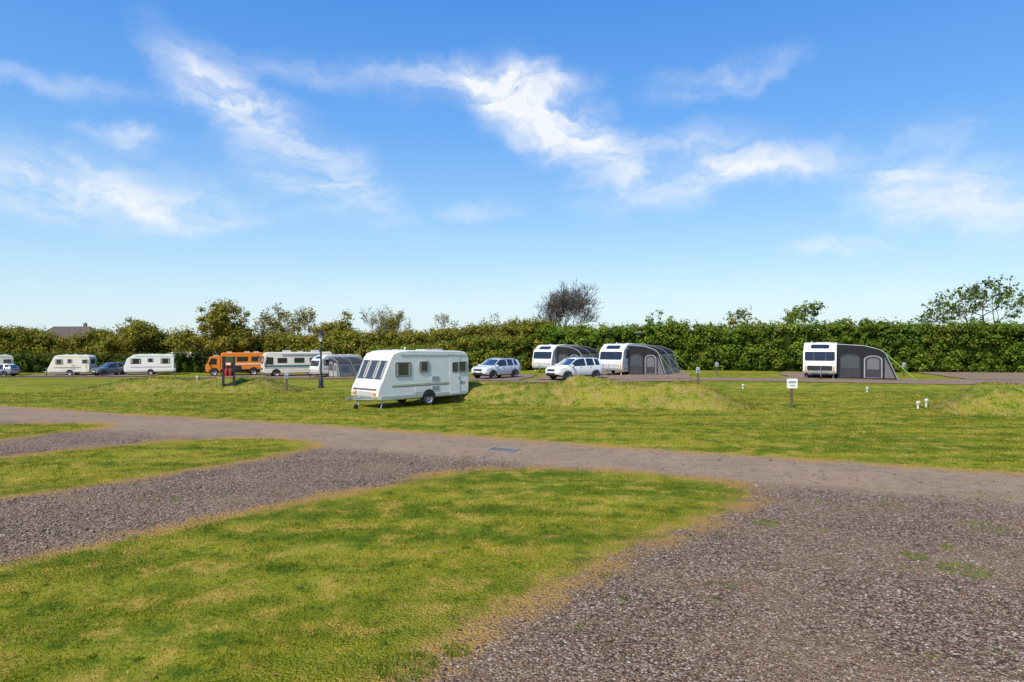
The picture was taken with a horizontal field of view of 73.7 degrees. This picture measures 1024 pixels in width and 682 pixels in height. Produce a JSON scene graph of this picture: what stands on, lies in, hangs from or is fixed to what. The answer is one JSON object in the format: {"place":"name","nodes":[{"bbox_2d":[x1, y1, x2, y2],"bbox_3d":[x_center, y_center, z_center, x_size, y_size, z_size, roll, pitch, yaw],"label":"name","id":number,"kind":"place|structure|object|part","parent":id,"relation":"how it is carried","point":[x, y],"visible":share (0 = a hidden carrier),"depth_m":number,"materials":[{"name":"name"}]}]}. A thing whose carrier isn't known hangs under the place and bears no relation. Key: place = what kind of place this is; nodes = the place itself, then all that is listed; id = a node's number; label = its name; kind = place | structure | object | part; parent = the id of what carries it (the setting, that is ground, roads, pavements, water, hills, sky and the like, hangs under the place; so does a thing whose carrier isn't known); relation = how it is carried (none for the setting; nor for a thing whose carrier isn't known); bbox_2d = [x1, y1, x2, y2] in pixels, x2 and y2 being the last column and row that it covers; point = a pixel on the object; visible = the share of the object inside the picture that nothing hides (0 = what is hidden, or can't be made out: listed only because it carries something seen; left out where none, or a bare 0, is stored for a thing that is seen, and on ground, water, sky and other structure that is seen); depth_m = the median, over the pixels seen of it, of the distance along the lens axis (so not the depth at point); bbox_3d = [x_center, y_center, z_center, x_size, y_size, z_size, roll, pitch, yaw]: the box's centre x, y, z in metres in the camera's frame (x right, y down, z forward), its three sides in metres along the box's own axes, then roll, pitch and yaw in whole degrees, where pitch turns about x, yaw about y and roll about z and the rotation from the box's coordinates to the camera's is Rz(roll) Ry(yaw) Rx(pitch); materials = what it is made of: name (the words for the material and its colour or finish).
{"place":"outdoors","nodes":[
{"label":"outdoors","id":0,"kind":"place"},
{"bbox_2d":[0,401,1023,681],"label":"gravel road","id":1,"kind":"structure","parent":0,"point":[336,439],"depth_m":10.41,"materials":[{"name":"grey gravel"}]},
{"bbox_2d":[485,447,519,452],"bbox_3d":[-0.250,2.985,18.750,0.800,0.021,0.650,0,0,25],"label":"drain cover","id":2,"kind":"object","parent":1,"relation":"on","point":[502,449],"visible":1,"depth_m":18.76,"materials":[{"name":"metal"}]},
{"bbox_2d":[1,455,1017,681],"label":"weed patch","id":3,"kind":"object","parent":1,"relation":"on","point":[404,657],"visible":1,"depth_m":6.73,"materials":[{"name":"green plant"}]},
{"bbox_2d":[0,370,1023,681],"bbox_3d":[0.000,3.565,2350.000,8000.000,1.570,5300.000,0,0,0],"label":"ground","id":4,"kind":"structure","parent":0,"point":[18,384],"depth_m":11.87,"materials":[{"name":"green plant"}]},
{"bbox_2d":[0,354,13,364],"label":"caravan","id":5,"kind":"object","parent":4,"relation":"on","point":[6,359],"visible":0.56,"depth_m":86.26,"materials":[{"name":"metal"}]},
{"bbox_2d":[2,357,7,363],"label":"door","id":6,"kind":"structure","parent":5,"relation":"in","point":[4,361],"depth_m":86.10,"materials":[{"name":"plastic"}]},
{"bbox_2d":[25,373,93,375],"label":"gravel pitch","id":7,"kind":"object","parent":4,"relation":"on","point":[61,374],"visible":0.78,"depth_m":87.14,"materials":[{"name":"grey gravel"}]},
{"bbox_2d":[43,354,95,374],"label":"caravan","id":8,"kind":"object","parent":7,"relation":"on","point":[75,364],"visible":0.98,"depth_m":85.05,"materials":[{"name":"metal"}]},
{"bbox_2d":[55,359,87,363],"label":"windows","id":9,"kind":"structure","parent":8,"relation":"in","point":[58,361],"depth_m":84.83,"materials":[{"name":"glass"}]},
{"bbox_2d":[63,357,86,371],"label":"door","id":10,"kind":"structure","parent":8,"relation":"in","point":[83,366],"depth_m":85.22,"materials":[{"name":"plastic"}]},
{"bbox_2d":[46,322,95,338],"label":"bungalow","id":11,"kind":"object","parent":4,"relation":"on","point":[62,331],"visible":0.16,"depth_m":178.45,"materials":[{"name":"tile"}]},
{"bbox_2d":[85,373,168,375],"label":"gravel pitch","id":12,"kind":"object","parent":4,"relation":"on","point":[138,374],"visible":0.79,"depth_m":87.22,"materials":[{"name":"grey gravel"}]},
{"bbox_2d":[91,362,127,375],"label":"parked car","id":13,"kind":"object","parent":12,"relation":"on","point":[106,368],"visible":0.94,"depth_m":85.35,"materials":[{"name":"blue paint"}]},
{"bbox_2d":[120,353,175,374],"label":"caravan","id":14,"kind":"object","parent":12,"relation":"on","point":[151,364],"visible":0.97,"depth_m":87.03,"materials":[{"name":"metal"}]},
{"bbox_2d":[125,359,169,363],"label":"windows","id":15,"kind":"structure","parent":14,"relation":"in","point":[135,361],"depth_m":86.61,"materials":[{"name":"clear glass"}]},
{"bbox_2d":[94,317,171,360],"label":"willow tree","id":16,"kind":"object","parent":4,"relation":"on","point":[135,330],"visible":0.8,"depth_m":97.06,"materials":[{"name":"green plant"}]},
{"bbox_2d":[0,322,295,372],"bbox_3d":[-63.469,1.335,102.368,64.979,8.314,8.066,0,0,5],"label":"hedge","id":17,"kind":"object","parent":4,"relation":"on","point":[21,340],"visible":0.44,"depth_m":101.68,"materials":[{"name":"green plant"}]},
{"bbox_2d":[169,352,202,357],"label":"caravan","id":18,"kind":"object","parent":4,"relation":"on","point":[190,353],"visible":0.06,"depth_m":98.95,"materials":[{"name":"metal"}]},
{"bbox_2d":[61,376,319,393],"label":"grass bank","id":19,"kind":"structure","parent":4,"relation":"on","point":[245,384],"depth_m":40.44,"materials":[{"name":"green plant"}]},
{"bbox_2d":[163,296,261,372],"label":"willow tree","id":20,"kind":"object","parent":4,"relation":"on","point":[226,334],"visible":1,"depth_m":92.88,"materials":[{"name":"green plant"}]},
{"bbox_2d":[222,356,235,386],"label":"fire point","id":21,"kind":"structure","parent":4,"relation":"on","point":[228,368],"depth_m":39.97,"materials":[{"name":"red metal"}]},
{"bbox_2d":[192,374,328,377],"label":"gravel pitch","id":22,"kind":"object","parent":4,"relation":"on","point":[279,376],"visible":0.74,"depth_m":82.21,"materials":[{"name":"grey gravel"}]},
{"bbox_2d":[204,351,262,375],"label":"camper truck","id":23,"kind":"object","parent":22,"relation":"on","point":[249,362],"visible":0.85,"depth_m":85.26,"materials":[{"name":"orange paint"}]},
{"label":"windows","id":24,"kind":"part","parent":23,"relation":"part of","materials":[{"name":"black glass"}]},
{"bbox_2d":[259,350,331,375],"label":"motorhome","id":25,"kind":"object","parent":22,"relation":"on","point":[277,363],"visible":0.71,"depth_m":83.45,"materials":[{"name":"white metal"}]},
{"bbox_2d":[261,356,312,364],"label":"windows","id":26,"kind":"structure","parent":25,"relation":"in","point":[269,360],"depth_m":83.05,"materials":[{"name":"black glass"}]},
{"bbox_2d":[252,303,296,339],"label":"young tree","id":27,"kind":"object","parent":4,"relation":"on","point":[276,325],"visible":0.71,"depth_m":99.09,"materials":[{"name":"green plant"}]},
{"bbox_2d":[14,492,547,681],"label":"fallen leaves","id":28,"kind":"object","parent":4,"relation":"on","point":[275,673],"visible":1,"depth_m":7.25,"materials":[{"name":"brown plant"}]},
{"bbox_2d":[285,372,288,389],"bbox_3d":[-13.300,2.411,40.300,0.233,1.178,0.200,0,0,0],"label":"electric hookup post","id":29,"kind":"object","parent":4,"relation":"on","point":[286,375],"visible":0.88,"depth_m":40.26,"materials":[{"name":"brown wood"}]},
{"bbox_2d":[287,306,318,335],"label":"young tree","id":30,"kind":"object","parent":4,"relation":"on","point":[297,327],"visible":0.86,"depth_m":97.23,"materials":[{"name":"green plant"}]},
{"bbox_2d":[317,330,324,387],"bbox_3d":[-12.200,1.110,43.600,0.574,3.780,0.574,0,0,37],"label":"street lamp","id":31,"kind":"object","parent":4,"relation":"on","point":[320,334],"visible":1,"depth_m":43.52,"materials":[{"name":"black metal"}]},
{"bbox_2d":[301,376,356,378],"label":"gravel pitch","id":32,"kind":"object","parent":4,"relation":"on","point":[331,377],"visible":0.42,"depth_m":77.45,"materials":[{"name":"grey gravel"}]},
{"bbox_2d":[306,354,362,376],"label":"caravan","id":33,"kind":"object","parent":32,"relation":"on","point":[342,365],"visible":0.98,"depth_m":81.75,"materials":[{"name":"metal"}]},
{"bbox_2d":[310,356,328,365],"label":"windows","id":34,"kind":"structure","parent":33,"relation":"in","point":[315,363],"depth_m":81.98,"materials":[{"name":"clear glass"}]},
{"bbox_2d":[310,309,360,339],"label":"bush","id":35,"kind":"object","parent":4,"relation":"on","point":[325,327],"visible":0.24,"depth_m":94.71,"materials":[{"name":"green plant"}]},
{"bbox_2d":[359,304,407,333],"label":"young tree","id":36,"kind":"object","parent":4,"relation":"on","point":[378,320],"visible":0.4,"depth_m":95.79,"materials":[{"name":"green plant"}]},
{"bbox_2d":[375,311,414,335],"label":"young tree","id":37,"kind":"object","parent":4,"relation":"on","point":[390,320],"visible":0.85,"depth_m":92.02,"materials":[{"name":"green plant"}]},
{"bbox_2d":[346,347,467,408],"bbox_3d":[-5.003,1.640,32.042,2.320,2.720,6.290,0,0,44],"label":"caravan","id":38,"kind":"object","parent":4,"relation":"on","point":[426,376],"visible":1,"depth_m":31.22,"materials":[{"name":"metal"}]},
{"bbox_2d":[357,360,466,378],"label":"windows","id":39,"kind":"structure","parent":38,"relation":"in","point":[403,368],"depth_m":30.81,"materials":[{"name":"glass"}]},
{"bbox_2d":[357,359,467,379],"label":"window frames","id":40,"kind":"structure","parent":38,"relation":"in","point":[364,359],"depth_m":31.03,"materials":[{"name":"plastic"}]},
{"bbox_2d":[415,356,461,394],"bbox_3d":[-3.424,1.670,32.137,0.180,1.840,2.750,0,0,44],"label":"door","id":41,"kind":"structure","parent":38,"relation":"in","point":[454,376],"depth_m":32.79,"materials":[{"name":"plastic"}]},
{"bbox_2d":[262,315,556,370],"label":"hedge","id":42,"kind":"object","parent":4,"relation":"on","point":[355,343],"visible":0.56,"depth_m":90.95,"materials":[{"name":"green plant"}]},
{"bbox_2d":[433,313,460,330],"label":"young tree","id":43,"kind":"object","parent":4,"relation":"on","point":[445,318],"visible":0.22,"depth_m":91.04,"materials":[{"name":"green plant"}]},
{"bbox_2d":[479,312,501,324],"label":"young tree","id":44,"kind":"object","parent":4,"relation":"on","point":[491,320],"visible":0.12,"depth_m":85.79,"materials":[{"name":"green plant"}]},
{"bbox_2d":[468,374,537,379],"bbox_3d":[-0.994,3.025,56.998,5.292,0.142,10.226,0,0,12],"label":"gravel pitch","id":45,"kind":"object","parent":4,"relation":"on","point":[509,377],"visible":0.66,"depth_m":55.71,"materials":[{"name":"grey gravel"}]},
{"bbox_2d":[471,358,520,378],"bbox_3d":[-1.296,2.186,55.505,2.200,1.640,4.264,0,0,42],"label":"parked car","id":46,"kind":"object","parent":45,"relation":"on","point":[492,368],"visible":0.99,"depth_m":54.80,"materials":[{"name":"silver metal"}]},
{"bbox_2d":[0,377,1023,384],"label":"gravel lane","id":47,"kind":"structure","parent":4,"relation":"on","point":[942,381],"depth_m":48.86,"materials":[{"name":"grey gravel"}]},
{"bbox_2d":[0,364,19,376],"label":"parked car","id":48,"kind":"object","parent":47,"relation":"on","point":[9,369],"visible":1,"depth_m":81.88,"materials":[{"name":"silver metal"}]},
{"bbox_2d":[531,278,604,325],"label":"bare tree","id":49,"kind":"object","parent":4,"relation":"on","point":[564,301],"visible":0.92,"depth_m":78.00,"materials":[{"name":"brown plant"}]},
{"bbox_2d":[538,370,615,378],"bbox_3d":[6.029,2.917,62.747,6.380,0.170,20.617,0,0,6],"label":"gravel pitch","id":50,"kind":"object","parent":4,"relation":"on","point":[605,375],"visible":0.22,"depth_m":55.70,"materials":[{"name":"grey gravel"}]},
{"bbox_2d":[532,344,604,371],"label":"caravan","id":51,"kind":"object","parent":50,"relation":"on","point":[545,356],"visible":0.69,"depth_m":65.71,"materials":[{"name":"metal"}]},
{"bbox_2d":[534,346,550,357],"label":"windows","id":52,"kind":"structure","parent":51,"relation":"in","point":[536,354],"depth_m":65.95,"materials":[{"name":"blue glass"}]},
{"bbox_2d":[533,350,556,358],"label":"window frames","id":53,"kind":"structure","parent":51,"relation":"in","point":[556,350],"depth_m":65.69,"materials":[{"name":"white plastic"}]},
{"bbox_2d":[545,357,603,379],"bbox_3d":[4.857,2.099,53.005,4.665,1.720,2.200,0,0,-34],"label":"parked car","id":54,"kind":"object","parent":50,"relation":"on","point":[565,369],"visible":0.89,"depth_m":52.33,"materials":[{"name":"white paint"}]},
{"bbox_2d":[408,373,753,411],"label":"grass bank","id":55,"kind":"structure","parent":4,"relation":"on","point":[581,390],"depth_m":31.83,"materials":[{"name":"green plant"}]},
{"bbox_2d":[609,370,691,378],"bbox_3d":[10.743,2.836,57.751,8.371,0.212,12.748,0,0,11],"label":"gravel pitch","id":56,"kind":"object","parent":4,"relation":"on","point":[626,375],"visible":0.56,"depth_m":54.84,"materials":[{"name":"grey gravel"}]},
{"bbox_2d":[599,343,689,374],"bbox_3d":[11.444,1.500,58.500,6.658,2.730,6.819,0,0,32],"label":"caravan","id":57,"kind":"object","parent":56,"relation":"on","point":[633,358],"visible":0.94,"depth_m":57.55,"materials":[{"name":"fabric"}]},
{"bbox_2d":[600,350,626,359],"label":"window frames","id":58,"kind":"structure","parent":57,"relation":"in","point":[626,350],"depth_m":57.71,"materials":[{"name":"white plastic"}]},
{"bbox_2d":[600,345,628,358],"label":"windows","id":59,"kind":"structure","parent":57,"relation":"in","point":[610,355],"depth_m":57.85,"materials":[{"name":"blue glass"}]},
{"bbox_2d":[645,309,681,330],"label":"elder tree","id":60,"kind":"object","parent":4,"relation":"on","point":[668,320],"visible":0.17,"depth_m":69.33,"materials":[{"name":"green plant"}]},
{"bbox_2d":[696,367,699,383],"bbox_3d":[11.600,2.286,42.600,0.233,1.328,0.200,0,0,0],"label":"electric hookup post","id":61,"kind":"object","parent":4,"relation":"on","point":[697,370],"visible":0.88,"depth_m":42.55,"materials":[{"name":"brown wood"}]},
{"bbox_2d":[715,362,717,375],"bbox_3d":[16.500,2.241,55.000,0.233,1.078,0.200,0,0,0],"label":"electric hookup post","id":62,"kind":"object","parent":4,"relation":"on","point":[716,364],"visible":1,"depth_m":54.95,"materials":[{"name":"white plastic"}]},
{"bbox_2d":[723,306,765,329],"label":"elder tree","id":63,"kind":"object","parent":4,"relation":"on","point":[739,313],"visible":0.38,"depth_m":66.49,"materials":[{"name":"green plant"}]},
{"bbox_2d":[528,315,1023,372],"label":"hedge","id":64,"kind":"object","parent":4,"relation":"on","point":[966,346],"visible":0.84,"depth_m":62.31,"materials":[{"name":"green plant"}]},
{"bbox_2d":[787,379,797,406],"bbox_3d":[12.747,2.355,31.081,0.460,1.290,0.119,0,0,8],"label":"pitch sign","id":65,"kind":"object","parent":4,"relation":"on","point":[792,384],"visible":1,"depth_m":31.04,"materials":[{"name":"white plastic"}]},
{"bbox_2d":[782,300,828,325],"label":"elder tree","id":66,"kind":"object","parent":4,"relation":"on","point":[789,317],"visible":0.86,"depth_m":66.80,"materials":[{"name":"green plant"}]},
{"bbox_2d":[781,372,903,379],"bbox_3d":[25.749,2.747,54.500,7.849,0.018,11.543,0,0,18],"label":"gravel pitch","id":67,"kind":"object","parent":4,"relation":"on","point":[809,376],"visible":0.5,"depth_m":52.65,"materials":[{"name":"grey gravel"}]},
{"bbox_2d":[803,341,914,379],"bbox_3d":[25.818,1.386,50.978,7.307,2.732,6.540,0,0,27],"label":"caravan","id":68,"kind":"object","parent":67,"relation":"on","point":[846,361],"visible":1,"depth_m":49.70,"materials":[{"name":"fabric"}]},
{"bbox_2d":[805,351,834,360],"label":"window frames","id":69,"kind":"structure","parent":68,"relation":"in","point":[806,351],"depth_m":50.08,"materials":[{"name":"white plastic"}]},
{"bbox_2d":[805,345,834,359],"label":"windows","id":70,"kind":"structure","parent":68,"relation":"in","point":[808,355],"depth_m":50.27,"materials":[{"name":"blue glass"}]},
{"bbox_2d":[902,362,905,375],"bbox_3d":[31.000,2.241,54.000,0.233,1.078,0.200,0,0,0],"label":"electric hookup post","id":71,"kind":"object","parent":4,"relation":"on","point":[903,365],"visible":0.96,"depth_m":53.95,"materials":[{"name":"white plastic"}]},
{"bbox_2d":[914,381,1023,416],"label":"grass bank","id":72,"kind":"structure","parent":4,"relation":"on","point":[997,398],"depth_m":28.27,"materials":[{"name":"green plant"}]},
{"bbox_2d":[914,275,1023,324],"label":"hawthorn tree","id":73,"kind":"object","parent":4,"relation":"on","point":[976,289],"visible":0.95,"depth_m":75.53,"materials":[{"name":"green plant"}]},
{"bbox_2d":[919,372,1023,379],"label":"gravel pitch","id":74,"kind":"object","parent":4,"relation":"on","point":[993,375],"visible":1,"depth_m":54.10,"materials":[{"name":"grey gravel"}]},
{"bbox_2d":[0,0,1023,336],"label":"sky","id":75,"kind":"structure","parent":0,"point":[701,161],"materials":[{"name":"blue"}]}
]}

